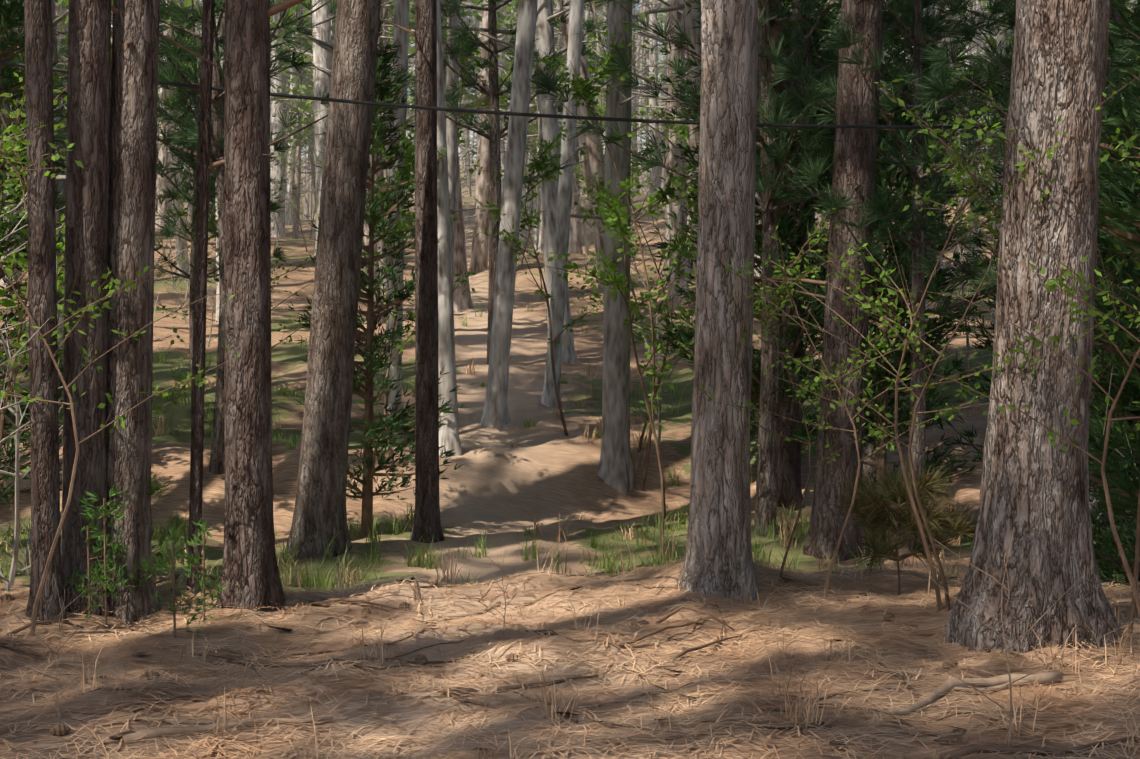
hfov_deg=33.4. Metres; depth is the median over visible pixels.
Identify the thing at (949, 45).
thin pine
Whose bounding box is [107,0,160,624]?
pine
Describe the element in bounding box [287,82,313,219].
thin pine
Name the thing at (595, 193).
brush
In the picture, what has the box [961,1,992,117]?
leafy tree
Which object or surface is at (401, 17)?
pale pine
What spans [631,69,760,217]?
sapling
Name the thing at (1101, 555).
tree
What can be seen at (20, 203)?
brush
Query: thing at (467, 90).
hill pine
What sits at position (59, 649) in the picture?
bare sapling
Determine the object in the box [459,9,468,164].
hill pine
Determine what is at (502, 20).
leafy tree
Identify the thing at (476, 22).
hill pine
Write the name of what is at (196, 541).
sapling
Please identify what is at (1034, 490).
pine
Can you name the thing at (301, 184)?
brush
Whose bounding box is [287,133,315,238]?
brush
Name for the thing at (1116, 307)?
sapling
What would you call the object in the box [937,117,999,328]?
brush
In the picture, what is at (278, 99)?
hill pine
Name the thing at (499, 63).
hill pine
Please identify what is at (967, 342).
sapling
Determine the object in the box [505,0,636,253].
hill pine
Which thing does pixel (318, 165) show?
brush
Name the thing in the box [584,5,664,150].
hill pine
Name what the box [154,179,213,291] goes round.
brush
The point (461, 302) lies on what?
hill pine
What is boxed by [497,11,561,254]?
thin pine
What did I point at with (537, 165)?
sapling
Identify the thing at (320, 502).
leaning pine
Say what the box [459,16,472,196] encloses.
thin pine
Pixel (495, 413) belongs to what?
pale pine
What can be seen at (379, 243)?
hill pine
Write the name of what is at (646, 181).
brush
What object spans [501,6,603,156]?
hill pine
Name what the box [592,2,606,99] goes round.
thin pine
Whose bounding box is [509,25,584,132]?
hill pine
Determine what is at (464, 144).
brush
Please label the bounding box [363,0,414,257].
thin pine
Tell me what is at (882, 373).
conifer tree
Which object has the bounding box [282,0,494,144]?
hill pine
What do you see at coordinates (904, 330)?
sapling
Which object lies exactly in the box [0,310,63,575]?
sapling
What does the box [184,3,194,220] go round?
thin pine
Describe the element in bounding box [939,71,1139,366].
sapling
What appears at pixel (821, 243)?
pine tree
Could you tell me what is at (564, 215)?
pale pine
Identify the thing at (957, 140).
brush
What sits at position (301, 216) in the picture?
brush
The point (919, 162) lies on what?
young pine
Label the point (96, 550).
sapling
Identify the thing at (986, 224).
brush
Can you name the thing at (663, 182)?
thin pine
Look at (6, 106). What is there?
thin pine
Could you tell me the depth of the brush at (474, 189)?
34.78 m
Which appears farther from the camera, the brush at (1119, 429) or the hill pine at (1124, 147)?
the hill pine at (1124, 147)
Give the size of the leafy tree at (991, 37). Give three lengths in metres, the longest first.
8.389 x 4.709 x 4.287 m
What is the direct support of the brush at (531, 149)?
on the terrain ground
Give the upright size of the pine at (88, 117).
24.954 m
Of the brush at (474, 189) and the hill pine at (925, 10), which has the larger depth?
the brush at (474, 189)
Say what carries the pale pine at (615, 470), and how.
on the terrain ground
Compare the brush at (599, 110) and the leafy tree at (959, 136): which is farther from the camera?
the leafy tree at (959, 136)
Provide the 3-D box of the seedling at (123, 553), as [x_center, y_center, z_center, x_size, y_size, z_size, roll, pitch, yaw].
[-2.080,0.923,8.941,0.248,0.646,0.318,1,3,20]
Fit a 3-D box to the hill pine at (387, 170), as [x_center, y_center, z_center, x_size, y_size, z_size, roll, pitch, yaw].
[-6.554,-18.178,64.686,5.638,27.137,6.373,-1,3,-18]
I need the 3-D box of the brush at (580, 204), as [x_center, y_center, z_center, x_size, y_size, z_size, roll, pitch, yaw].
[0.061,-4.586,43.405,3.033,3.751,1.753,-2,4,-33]
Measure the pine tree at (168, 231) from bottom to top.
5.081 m
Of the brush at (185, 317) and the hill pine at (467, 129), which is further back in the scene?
the hill pine at (467, 129)
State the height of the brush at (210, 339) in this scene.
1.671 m
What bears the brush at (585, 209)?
on the terrain ground
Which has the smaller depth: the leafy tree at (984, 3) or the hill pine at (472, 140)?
the leafy tree at (984, 3)
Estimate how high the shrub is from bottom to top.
0.907 m
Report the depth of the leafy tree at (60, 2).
26.29 m
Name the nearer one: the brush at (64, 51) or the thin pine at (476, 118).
the brush at (64, 51)
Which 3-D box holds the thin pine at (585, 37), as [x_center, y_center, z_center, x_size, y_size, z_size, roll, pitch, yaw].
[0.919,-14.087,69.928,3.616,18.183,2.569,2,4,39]
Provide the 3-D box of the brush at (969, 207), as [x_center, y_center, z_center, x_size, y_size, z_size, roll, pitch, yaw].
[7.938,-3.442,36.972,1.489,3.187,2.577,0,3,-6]
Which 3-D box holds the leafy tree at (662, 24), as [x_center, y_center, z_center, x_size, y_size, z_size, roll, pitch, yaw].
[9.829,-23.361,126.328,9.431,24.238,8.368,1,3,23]
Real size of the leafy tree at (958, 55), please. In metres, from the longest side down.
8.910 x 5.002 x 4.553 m
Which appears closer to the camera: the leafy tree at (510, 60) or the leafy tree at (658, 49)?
the leafy tree at (510, 60)
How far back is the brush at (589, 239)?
35.32 m
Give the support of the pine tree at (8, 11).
on the terrain ground
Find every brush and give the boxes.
[0,53,110,258]
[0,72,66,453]
[0,102,66,354]
[0,193,65,332]
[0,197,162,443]
[0,208,25,250]
[0,223,64,306]
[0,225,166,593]
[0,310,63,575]
[1,208,155,367]
[4,206,28,352]
[52,36,183,268]
[55,0,67,90]
[55,0,201,121]
[58,36,67,182]
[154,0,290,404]
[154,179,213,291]
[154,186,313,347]
[155,202,217,323]
[156,1,212,162]
[156,111,192,225]
[157,60,193,172]
[160,247,218,346]
[172,61,213,198]
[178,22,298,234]
[189,201,215,232]
[210,149,309,247]
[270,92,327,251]
[271,153,306,236]
[282,191,312,238]
[285,144,314,227]
[285,145,309,204]
[286,190,310,230]
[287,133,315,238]
[306,148,323,214]
[385,114,476,195]
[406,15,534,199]
[458,136,477,196]
[459,141,476,189]
[459,142,504,234]
[461,168,468,211]
[463,182,475,228]
[501,123,561,194]
[503,134,541,266]
[506,95,633,252]
[520,187,543,298]
[523,138,579,271]
[526,129,585,253]
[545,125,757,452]
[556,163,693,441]
[560,43,646,183]
[570,161,593,279]
[570,165,668,300]
[572,170,590,254]
[576,142,635,228]
[589,219,694,382]
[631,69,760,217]
[631,135,686,239]
[635,125,664,226]
[648,182,760,420]
[754,2,786,266]
[782,33,836,264]
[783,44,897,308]
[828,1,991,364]
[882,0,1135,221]
[893,106,992,221]
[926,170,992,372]
[932,239,971,314]
[936,56,974,201]
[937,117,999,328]
[952,135,988,261]
[963,54,1012,271]
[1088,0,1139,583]
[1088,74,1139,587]
[1090,383,1130,583]
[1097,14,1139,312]
[1103,367,1135,465]
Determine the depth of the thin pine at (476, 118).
103.76 m
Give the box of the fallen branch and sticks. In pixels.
[0,564,1139,758]
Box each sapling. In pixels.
[0,38,183,520]
[0,102,252,636]
[0,195,206,418]
[2,574,101,724]
[317,121,463,467]
[366,124,476,297]
[466,122,603,435]
[486,550,525,633]
[523,159,695,537]
[534,14,760,490]
[688,256,915,581]
[689,208,992,599]
[739,79,1109,610]
[752,630,800,720]
[754,133,1121,610]
[905,56,1139,614]
[928,528,1135,746]
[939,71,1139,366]
[1030,110,1139,633]
[1101,198,1137,369]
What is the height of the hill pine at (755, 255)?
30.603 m
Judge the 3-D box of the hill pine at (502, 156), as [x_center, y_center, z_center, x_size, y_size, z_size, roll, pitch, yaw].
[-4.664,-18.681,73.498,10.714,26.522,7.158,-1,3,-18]
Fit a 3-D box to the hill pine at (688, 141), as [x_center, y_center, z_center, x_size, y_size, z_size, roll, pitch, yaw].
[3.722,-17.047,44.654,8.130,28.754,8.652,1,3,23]
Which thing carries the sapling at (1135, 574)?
on the terrain ground
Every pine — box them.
[0,0,25,274]
[0,3,110,303]
[0,6,66,294]
[5,0,391,473]
[11,0,68,394]
[24,0,224,624]
[55,0,66,162]
[55,4,67,104]
[61,0,112,615]
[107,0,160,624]
[155,0,200,229]
[156,0,193,229]
[159,0,323,323]
[170,0,195,218]
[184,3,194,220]
[186,0,288,594]
[194,0,200,61]
[196,24,313,140]
[215,0,304,612]
[270,0,313,237]
[271,0,336,257]
[272,0,604,365]
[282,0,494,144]
[284,66,414,291]
[285,0,380,558]
[285,5,313,224]
[285,39,312,207]
[286,3,315,238]
[287,0,445,324]
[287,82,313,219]
[289,68,306,183]
[295,0,460,203]
[297,3,334,184]
[302,1,314,219]
[302,29,315,202]
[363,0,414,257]
[379,0,606,364]
[380,0,443,543]
[383,0,408,439]
[383,10,414,187]
[384,13,413,179]
[388,1,476,162]
[408,0,605,272]
[408,3,477,188]
[409,0,584,277]
[409,10,500,159]
[412,0,536,312]
[437,0,497,456]
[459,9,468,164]
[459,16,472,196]
[460,0,507,191]
[461,35,511,162]
[462,9,507,158]
[464,0,473,177]
[465,0,514,152]
[467,10,500,156]
[469,11,479,177]
[472,3,517,115]
[474,0,604,286]
[478,0,507,196]
[480,0,588,427]
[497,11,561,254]
[498,8,512,150]
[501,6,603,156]
[502,11,534,217]
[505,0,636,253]
[507,69,534,241]
[509,13,688,287]
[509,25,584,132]
[523,0,948,536]
[539,0,665,406]
[573,0,700,275]
[578,3,604,173]
[579,2,659,160]
[583,1,605,152]
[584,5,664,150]
[590,2,643,194]
[592,0,689,303]
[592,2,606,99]
[595,1,791,248]
[597,0,642,494]
[607,0,667,131]
[631,0,665,190]
[631,0,666,219]
[631,7,666,110]
[632,0,664,220]
[632,0,667,191]
[635,6,780,280]
[636,1,664,191]
[639,0,665,190]
[677,0,758,601]
[693,0,1011,504]
[754,0,899,560]
[754,0,1014,548]
[754,3,826,276]
[775,0,880,510]
[814,0,839,271]
[855,0,1139,527]
[883,4,981,325]
[897,0,975,261]
[929,0,988,273]
[935,1,1012,93]
[946,0,1118,652]
[950,0,1013,326]
[955,3,989,203]
[958,0,989,256]
[961,4,1014,161]
[964,0,1124,526]
[965,25,995,212]
[979,6,984,172]
[1117,41,1139,296]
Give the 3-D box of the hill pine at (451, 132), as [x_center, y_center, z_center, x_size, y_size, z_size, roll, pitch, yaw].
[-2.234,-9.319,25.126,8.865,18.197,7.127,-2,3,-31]
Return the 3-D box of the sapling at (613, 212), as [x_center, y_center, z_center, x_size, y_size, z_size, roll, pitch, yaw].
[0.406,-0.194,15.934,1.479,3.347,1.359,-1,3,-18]
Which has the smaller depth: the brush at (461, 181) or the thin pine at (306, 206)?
the brush at (461, 181)
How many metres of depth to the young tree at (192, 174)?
36.60 m
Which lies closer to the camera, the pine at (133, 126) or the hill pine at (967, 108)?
the pine at (133, 126)
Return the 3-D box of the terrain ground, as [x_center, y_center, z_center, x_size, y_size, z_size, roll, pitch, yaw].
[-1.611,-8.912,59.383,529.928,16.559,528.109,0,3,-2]
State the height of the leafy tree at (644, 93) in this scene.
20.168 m
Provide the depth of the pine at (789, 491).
17.94 m
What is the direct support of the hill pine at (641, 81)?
on the terrain ground
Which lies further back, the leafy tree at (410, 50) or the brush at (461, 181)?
the leafy tree at (410, 50)
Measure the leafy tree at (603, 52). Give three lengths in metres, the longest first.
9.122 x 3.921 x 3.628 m
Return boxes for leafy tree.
[56,0,201,274]
[57,0,112,37]
[182,4,313,149]
[270,0,392,133]
[270,0,414,109]
[270,5,312,90]
[286,3,314,148]
[386,0,481,131]
[388,7,414,193]
[459,0,599,249]
[468,0,602,252]
[557,3,637,174]
[635,0,667,79]
[636,23,659,143]
[638,12,667,111]
[879,3,982,124]
[949,64,985,198]
[960,0,1137,160]
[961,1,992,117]
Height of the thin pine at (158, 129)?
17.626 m
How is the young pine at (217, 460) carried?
on the terrain ground
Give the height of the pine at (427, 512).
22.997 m
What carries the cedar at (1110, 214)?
on the terrain ground
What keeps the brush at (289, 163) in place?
on the terrain ground
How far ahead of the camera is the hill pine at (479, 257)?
36.00 m
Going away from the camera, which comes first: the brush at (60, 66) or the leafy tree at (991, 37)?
the leafy tree at (991, 37)
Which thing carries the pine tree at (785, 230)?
on the terrain ground
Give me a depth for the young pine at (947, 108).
17.80 m
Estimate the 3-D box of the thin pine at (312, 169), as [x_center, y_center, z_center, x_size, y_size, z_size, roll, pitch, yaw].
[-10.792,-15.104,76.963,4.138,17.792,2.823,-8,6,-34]
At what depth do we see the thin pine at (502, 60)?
86.81 m
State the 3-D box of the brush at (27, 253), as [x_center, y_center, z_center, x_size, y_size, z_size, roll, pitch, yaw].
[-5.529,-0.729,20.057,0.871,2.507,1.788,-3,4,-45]
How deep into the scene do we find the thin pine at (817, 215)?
38.13 m
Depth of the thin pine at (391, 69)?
61.86 m
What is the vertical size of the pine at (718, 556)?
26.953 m
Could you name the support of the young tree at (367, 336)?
on the terrain ground
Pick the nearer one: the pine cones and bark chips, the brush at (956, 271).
the pine cones and bark chips
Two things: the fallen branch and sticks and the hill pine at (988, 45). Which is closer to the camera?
the fallen branch and sticks
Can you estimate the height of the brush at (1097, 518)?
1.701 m
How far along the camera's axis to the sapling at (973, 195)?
8.67 m
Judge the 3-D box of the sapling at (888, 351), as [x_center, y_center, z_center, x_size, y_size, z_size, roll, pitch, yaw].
[1.331,0.152,9.306,1.429,2.003,0.696,1,3,17]
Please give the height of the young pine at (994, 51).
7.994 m
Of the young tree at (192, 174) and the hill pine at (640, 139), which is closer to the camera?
the young tree at (192, 174)
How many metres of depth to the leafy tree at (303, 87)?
61.28 m
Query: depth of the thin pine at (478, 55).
89.94 m
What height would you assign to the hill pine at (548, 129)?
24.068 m
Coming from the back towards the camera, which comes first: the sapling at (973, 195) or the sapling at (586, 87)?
the sapling at (586, 87)
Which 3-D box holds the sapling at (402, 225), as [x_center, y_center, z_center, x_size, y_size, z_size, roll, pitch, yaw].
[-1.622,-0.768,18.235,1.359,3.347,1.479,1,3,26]
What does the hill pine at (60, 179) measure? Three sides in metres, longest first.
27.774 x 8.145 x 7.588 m
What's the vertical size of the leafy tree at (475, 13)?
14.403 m
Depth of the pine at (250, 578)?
9.02 m
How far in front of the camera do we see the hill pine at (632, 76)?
62.50 m
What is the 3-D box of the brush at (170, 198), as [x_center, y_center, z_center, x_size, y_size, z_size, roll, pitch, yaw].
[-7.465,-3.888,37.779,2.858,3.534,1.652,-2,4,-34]
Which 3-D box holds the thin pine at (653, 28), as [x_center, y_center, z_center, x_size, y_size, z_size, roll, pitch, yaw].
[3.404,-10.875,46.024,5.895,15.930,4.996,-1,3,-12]
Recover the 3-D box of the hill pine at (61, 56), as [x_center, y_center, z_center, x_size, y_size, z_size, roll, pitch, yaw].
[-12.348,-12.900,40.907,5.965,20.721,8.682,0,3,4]
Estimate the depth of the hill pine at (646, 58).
78.28 m
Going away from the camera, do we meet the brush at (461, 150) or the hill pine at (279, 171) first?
the brush at (461, 150)
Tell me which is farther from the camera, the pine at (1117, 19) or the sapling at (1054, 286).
the pine at (1117, 19)
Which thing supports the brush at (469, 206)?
on the terrain ground
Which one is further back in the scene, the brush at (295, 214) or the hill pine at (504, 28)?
the hill pine at (504, 28)
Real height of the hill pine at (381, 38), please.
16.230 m
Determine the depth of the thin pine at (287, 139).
96.55 m
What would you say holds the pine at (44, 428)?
on the terrain ground
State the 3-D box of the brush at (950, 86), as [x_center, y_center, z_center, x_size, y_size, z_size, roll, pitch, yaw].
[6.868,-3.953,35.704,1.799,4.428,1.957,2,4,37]
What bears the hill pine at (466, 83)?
on the terrain ground
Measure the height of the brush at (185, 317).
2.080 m
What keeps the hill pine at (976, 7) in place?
on the terrain ground
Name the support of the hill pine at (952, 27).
on the terrain ground
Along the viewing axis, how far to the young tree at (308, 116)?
40.80 m
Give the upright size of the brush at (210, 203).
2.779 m
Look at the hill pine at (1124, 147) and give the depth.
30.03 m
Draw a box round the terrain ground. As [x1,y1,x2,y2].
[0,157,1139,758]
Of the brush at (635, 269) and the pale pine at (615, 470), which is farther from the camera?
the brush at (635, 269)
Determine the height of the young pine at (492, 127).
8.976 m
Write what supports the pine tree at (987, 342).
on the terrain ground
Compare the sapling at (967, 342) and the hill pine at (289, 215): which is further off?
the hill pine at (289, 215)
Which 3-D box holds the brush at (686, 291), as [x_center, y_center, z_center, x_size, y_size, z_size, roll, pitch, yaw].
[1.631,-0.754,19.141,1.413,3.023,2.445,0,3,-7]
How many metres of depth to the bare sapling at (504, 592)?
8.56 m
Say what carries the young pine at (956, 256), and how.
on the terrain ground
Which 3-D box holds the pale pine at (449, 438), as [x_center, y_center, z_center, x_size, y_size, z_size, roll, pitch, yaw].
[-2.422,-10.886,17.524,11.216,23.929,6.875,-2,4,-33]
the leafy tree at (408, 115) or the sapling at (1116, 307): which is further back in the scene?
the leafy tree at (408, 115)
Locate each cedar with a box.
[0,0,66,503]
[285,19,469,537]
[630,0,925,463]
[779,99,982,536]
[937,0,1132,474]
[1088,0,1139,509]
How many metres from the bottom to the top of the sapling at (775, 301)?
1.752 m
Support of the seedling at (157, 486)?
on the terrain ground
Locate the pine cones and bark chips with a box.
[0,560,1139,758]
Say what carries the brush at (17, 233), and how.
on the terrain ground
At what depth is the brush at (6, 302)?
9.41 m
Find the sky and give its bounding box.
[184,0,992,159]
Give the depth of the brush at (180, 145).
60.21 m
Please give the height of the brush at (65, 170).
4.191 m
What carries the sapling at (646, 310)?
on the terrain ground
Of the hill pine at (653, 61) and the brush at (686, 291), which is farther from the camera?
the hill pine at (653, 61)
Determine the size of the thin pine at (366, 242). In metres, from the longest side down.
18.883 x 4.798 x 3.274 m
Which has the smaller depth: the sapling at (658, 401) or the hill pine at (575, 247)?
the sapling at (658, 401)
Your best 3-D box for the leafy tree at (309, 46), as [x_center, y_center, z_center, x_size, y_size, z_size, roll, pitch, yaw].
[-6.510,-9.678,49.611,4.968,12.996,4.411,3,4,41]
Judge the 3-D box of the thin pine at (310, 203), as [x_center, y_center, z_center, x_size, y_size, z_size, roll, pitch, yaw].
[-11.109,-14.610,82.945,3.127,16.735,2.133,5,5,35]
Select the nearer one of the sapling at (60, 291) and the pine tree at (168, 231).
the sapling at (60, 291)
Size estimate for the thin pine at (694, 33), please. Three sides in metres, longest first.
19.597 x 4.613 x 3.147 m
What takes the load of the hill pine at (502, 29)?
on the terrain ground
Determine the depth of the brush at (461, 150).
43.48 m
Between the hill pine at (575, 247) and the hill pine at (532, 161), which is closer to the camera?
the hill pine at (575, 247)
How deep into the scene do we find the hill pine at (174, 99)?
64.43 m
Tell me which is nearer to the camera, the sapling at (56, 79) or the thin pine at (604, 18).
the sapling at (56, 79)
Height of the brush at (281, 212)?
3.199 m
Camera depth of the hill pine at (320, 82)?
40.30 m
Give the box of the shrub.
[825,457,976,595]
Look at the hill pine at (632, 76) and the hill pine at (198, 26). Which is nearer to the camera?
the hill pine at (632, 76)
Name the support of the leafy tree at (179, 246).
on the terrain ground
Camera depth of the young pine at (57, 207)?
16.89 m
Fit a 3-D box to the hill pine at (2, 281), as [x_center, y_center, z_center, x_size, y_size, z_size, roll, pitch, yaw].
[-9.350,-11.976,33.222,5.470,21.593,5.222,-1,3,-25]
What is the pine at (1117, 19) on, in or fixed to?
on the terrain ground
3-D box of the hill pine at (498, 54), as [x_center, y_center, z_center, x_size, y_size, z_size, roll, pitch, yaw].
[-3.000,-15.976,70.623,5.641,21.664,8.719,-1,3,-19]
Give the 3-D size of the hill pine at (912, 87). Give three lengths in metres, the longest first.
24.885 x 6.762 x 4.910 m
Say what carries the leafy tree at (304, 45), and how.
on the terrain ground
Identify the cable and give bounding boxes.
[0,60,1005,128]
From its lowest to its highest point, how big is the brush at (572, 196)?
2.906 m
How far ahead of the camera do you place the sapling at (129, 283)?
8.52 m
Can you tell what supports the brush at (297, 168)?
on the terrain ground
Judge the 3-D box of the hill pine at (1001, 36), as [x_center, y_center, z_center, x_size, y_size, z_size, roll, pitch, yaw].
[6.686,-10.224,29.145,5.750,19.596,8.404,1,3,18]
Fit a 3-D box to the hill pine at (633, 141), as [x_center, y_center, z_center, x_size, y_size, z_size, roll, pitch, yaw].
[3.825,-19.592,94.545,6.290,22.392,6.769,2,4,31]
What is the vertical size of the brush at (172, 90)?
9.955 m
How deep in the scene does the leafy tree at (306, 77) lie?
73.62 m
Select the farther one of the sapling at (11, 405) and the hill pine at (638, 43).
the hill pine at (638, 43)
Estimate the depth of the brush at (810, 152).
39.32 m
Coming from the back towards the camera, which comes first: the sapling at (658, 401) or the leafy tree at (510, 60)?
the leafy tree at (510, 60)
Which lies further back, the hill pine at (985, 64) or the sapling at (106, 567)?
the hill pine at (985, 64)
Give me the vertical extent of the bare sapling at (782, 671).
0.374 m
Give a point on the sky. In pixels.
(640, 0)
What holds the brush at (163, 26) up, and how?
on the terrain ground
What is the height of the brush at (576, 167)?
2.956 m
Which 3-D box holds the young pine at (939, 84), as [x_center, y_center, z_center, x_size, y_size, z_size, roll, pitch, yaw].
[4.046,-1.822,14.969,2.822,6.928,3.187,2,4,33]
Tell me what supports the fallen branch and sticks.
on the terrain ground
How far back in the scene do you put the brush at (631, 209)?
30.11 m
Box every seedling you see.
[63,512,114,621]
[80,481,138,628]
[108,528,151,587]
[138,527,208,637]
[144,471,183,569]
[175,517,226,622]
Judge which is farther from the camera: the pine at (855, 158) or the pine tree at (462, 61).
the pine tree at (462, 61)
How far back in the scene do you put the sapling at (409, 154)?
20.75 m
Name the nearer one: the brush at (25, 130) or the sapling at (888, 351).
the sapling at (888, 351)
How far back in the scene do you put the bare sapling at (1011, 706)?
6.46 m
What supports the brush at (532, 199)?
on the terrain ground
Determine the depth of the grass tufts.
14.57 m
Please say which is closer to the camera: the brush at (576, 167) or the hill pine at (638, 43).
the brush at (576, 167)
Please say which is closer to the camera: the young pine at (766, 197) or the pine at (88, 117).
the pine at (88, 117)
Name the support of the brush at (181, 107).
on the terrain ground
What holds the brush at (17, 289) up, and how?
on the terrain ground
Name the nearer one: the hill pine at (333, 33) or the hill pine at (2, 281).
the hill pine at (2, 281)
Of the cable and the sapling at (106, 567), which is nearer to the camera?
the sapling at (106, 567)
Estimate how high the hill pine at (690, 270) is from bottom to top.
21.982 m
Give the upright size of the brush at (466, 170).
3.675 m
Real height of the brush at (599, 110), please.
4.520 m
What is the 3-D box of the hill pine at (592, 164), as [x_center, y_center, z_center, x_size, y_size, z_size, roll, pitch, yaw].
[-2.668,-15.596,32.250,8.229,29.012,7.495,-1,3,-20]
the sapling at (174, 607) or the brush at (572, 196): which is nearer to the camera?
the sapling at (174, 607)
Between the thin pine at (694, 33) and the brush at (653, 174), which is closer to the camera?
the thin pine at (694, 33)
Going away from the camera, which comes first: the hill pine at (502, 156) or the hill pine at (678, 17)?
the hill pine at (678, 17)
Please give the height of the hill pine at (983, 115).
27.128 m
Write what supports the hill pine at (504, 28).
on the terrain ground
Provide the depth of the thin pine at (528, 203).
56.58 m
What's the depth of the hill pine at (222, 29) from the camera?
28.90 m
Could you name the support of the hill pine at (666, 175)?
on the terrain ground
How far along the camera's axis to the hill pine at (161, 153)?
54.34 m
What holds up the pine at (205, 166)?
on the terrain ground
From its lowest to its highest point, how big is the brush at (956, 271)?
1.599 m
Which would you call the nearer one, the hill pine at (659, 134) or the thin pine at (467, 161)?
the hill pine at (659, 134)
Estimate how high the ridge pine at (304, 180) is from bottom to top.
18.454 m
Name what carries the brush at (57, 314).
on the terrain ground
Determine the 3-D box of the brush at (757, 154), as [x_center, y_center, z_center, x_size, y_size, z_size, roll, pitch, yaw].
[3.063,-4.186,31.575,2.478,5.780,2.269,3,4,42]
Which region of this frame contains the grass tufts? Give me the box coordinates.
[0,298,1139,758]
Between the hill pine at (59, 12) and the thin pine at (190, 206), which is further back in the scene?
the thin pine at (190, 206)

